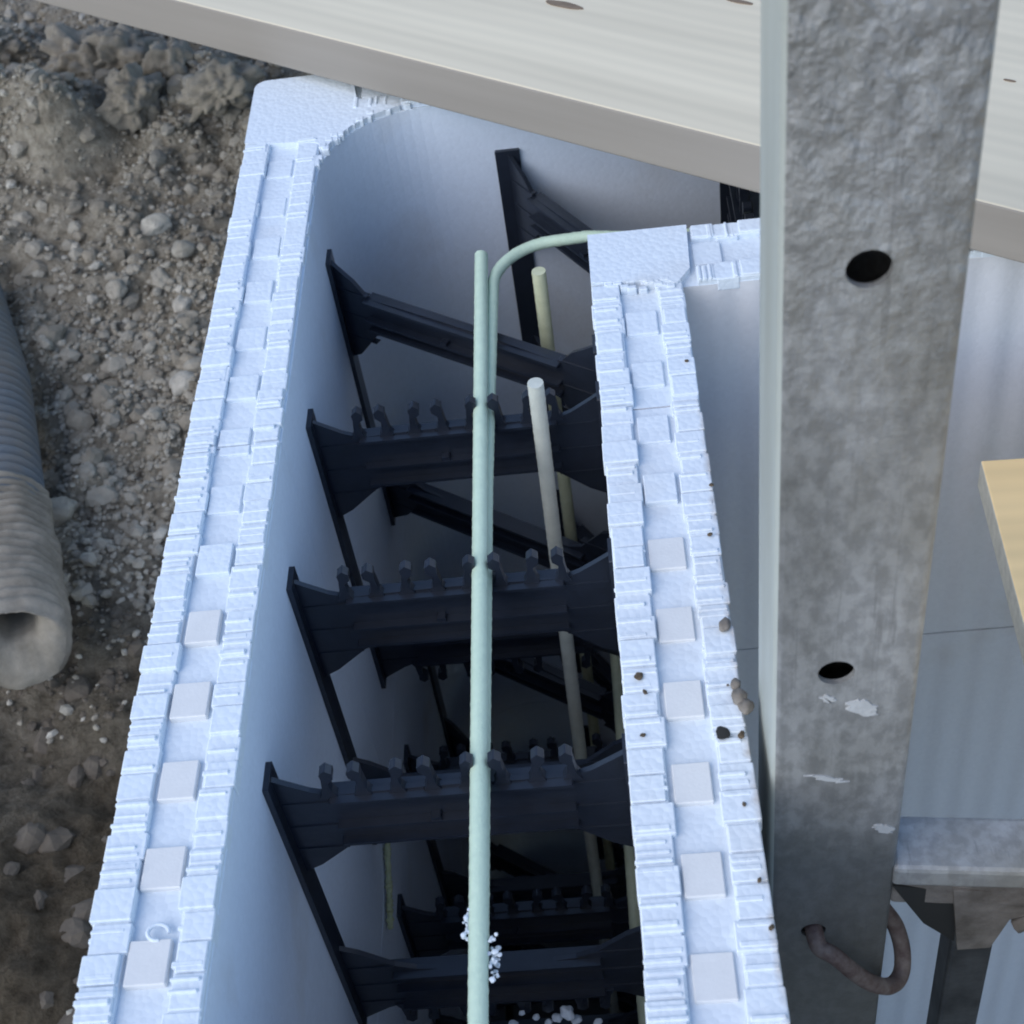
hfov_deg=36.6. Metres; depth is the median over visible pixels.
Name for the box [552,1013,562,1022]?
foam crumb
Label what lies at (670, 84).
timber board
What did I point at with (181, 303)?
stone
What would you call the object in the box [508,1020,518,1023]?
foam crumb
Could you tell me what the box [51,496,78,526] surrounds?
stone
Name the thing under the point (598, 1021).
foam crumb
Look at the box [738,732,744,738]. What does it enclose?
soil grain
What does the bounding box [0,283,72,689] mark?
drain pipe
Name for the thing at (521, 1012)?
foam crumb
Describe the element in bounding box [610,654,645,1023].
rod
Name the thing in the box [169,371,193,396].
stone
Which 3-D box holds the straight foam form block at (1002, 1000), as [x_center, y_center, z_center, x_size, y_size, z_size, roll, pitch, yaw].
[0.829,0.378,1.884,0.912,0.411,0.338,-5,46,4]
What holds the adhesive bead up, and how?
attached to the corner foam form block at (967, 747)
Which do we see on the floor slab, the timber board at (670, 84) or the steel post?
the steel post
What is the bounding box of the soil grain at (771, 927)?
[769,924,774,930]
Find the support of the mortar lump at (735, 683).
on the straight foam form block at (267, 806)
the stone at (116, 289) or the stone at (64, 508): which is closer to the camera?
the stone at (64, 508)
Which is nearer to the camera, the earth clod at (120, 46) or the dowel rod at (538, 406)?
the dowel rod at (538, 406)
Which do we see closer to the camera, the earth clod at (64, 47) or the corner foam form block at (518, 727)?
the corner foam form block at (518, 727)
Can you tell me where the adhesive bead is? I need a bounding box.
[383,843,393,929]
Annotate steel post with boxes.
[758,0,999,1023]
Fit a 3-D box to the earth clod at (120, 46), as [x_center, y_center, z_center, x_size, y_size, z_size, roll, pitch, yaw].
[-0.584,-0.696,2.353,0.117,0.094,0.127,-5,46,4]
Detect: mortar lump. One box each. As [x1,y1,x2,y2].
[719,617,730,631]
[730,678,740,689]
[731,688,747,704]
[737,698,754,714]
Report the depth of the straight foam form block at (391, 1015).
1.22 m
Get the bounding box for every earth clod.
[39,22,116,82]
[82,23,167,70]
[95,62,165,133]
[141,37,194,79]
[177,57,264,121]
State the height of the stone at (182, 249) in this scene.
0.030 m
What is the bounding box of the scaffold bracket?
[891,817,1023,1023]
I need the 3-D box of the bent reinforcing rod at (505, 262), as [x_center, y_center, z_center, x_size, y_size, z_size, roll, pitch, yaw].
[0.010,-0.018,1.058,0.223,0.020,0.683,12,49,20]
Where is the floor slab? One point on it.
(594, 1008)
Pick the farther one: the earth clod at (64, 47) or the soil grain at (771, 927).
the earth clod at (64, 47)
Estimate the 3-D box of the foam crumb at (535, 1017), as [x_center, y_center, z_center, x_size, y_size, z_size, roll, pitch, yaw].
[0.017,0.358,1.097,0.006,0.004,0.005,-5,46,4]
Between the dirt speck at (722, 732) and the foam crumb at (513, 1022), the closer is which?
the dirt speck at (722, 732)
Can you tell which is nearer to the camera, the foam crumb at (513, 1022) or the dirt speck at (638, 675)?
the dirt speck at (638, 675)
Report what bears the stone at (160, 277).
on the gravel
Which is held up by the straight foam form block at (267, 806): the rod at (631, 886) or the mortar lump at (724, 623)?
the mortar lump at (724, 623)
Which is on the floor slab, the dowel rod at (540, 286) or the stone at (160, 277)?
the dowel rod at (540, 286)
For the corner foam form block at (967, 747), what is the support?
on the corner foam form block at (518, 727)
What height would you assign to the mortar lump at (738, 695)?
0.009 m
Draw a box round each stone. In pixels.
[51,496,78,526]
[106,278,127,299]
[140,213,171,236]
[150,266,170,289]
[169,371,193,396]
[171,240,195,258]
[172,294,191,312]
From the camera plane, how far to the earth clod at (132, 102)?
2.22 m
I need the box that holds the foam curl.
[145,922,170,941]
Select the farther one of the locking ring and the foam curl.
the locking ring
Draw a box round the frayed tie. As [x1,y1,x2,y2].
[460,908,501,982]
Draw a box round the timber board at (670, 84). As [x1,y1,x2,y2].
[34,0,1023,262]
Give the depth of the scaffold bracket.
0.87 m
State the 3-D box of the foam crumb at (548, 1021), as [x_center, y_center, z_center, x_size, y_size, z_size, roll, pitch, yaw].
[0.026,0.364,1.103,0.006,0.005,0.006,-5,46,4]
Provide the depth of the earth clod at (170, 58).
2.27 m
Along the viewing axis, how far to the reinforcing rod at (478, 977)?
0.92 m
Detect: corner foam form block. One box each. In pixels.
[185,75,759,767]
[381,471,1023,1023]
[459,700,636,1021]
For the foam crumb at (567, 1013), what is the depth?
1.09 m
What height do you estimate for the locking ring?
0.080 m
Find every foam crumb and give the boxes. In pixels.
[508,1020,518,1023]
[519,1010,524,1015]
[532,1014,539,1020]
[545,1019,552,1023]
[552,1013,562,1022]
[560,1005,574,1020]
[571,1014,581,1023]
[593,1018,602,1023]
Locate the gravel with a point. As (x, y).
(78, 422)
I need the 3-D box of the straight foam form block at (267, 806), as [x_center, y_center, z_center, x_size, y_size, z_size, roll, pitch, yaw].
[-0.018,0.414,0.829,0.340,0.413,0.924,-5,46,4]
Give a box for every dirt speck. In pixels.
[634,672,642,679]
[716,726,730,738]
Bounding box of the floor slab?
[513,940,624,1019]
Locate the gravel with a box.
[0,0,301,1023]
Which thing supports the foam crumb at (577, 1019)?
attached to the straight foam form block at (267, 806)
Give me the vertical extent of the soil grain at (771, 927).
0.002 m
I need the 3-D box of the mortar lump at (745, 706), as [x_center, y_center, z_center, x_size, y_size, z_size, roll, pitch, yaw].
[0.123,0.103,0.816,0.009,0.007,0.011,-5,46,4]
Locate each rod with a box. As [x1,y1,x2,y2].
[467,250,488,1023]
[488,228,688,968]
[527,377,619,1013]
[532,267,614,869]
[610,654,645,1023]
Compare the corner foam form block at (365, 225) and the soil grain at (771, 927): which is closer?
the soil grain at (771, 927)
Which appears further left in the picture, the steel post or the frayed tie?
the frayed tie
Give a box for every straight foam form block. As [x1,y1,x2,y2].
[73,400,789,1023]
[377,1006,404,1023]
[875,899,1023,1023]
[923,249,1023,632]
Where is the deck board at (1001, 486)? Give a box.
[978,458,1023,663]
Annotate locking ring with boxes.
[804,904,910,994]
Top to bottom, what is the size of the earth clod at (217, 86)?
0.070 m
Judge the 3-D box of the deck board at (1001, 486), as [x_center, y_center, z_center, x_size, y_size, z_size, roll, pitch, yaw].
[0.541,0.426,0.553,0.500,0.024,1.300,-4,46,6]
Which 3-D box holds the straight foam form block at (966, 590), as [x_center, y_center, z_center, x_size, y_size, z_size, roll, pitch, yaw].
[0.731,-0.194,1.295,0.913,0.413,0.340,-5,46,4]

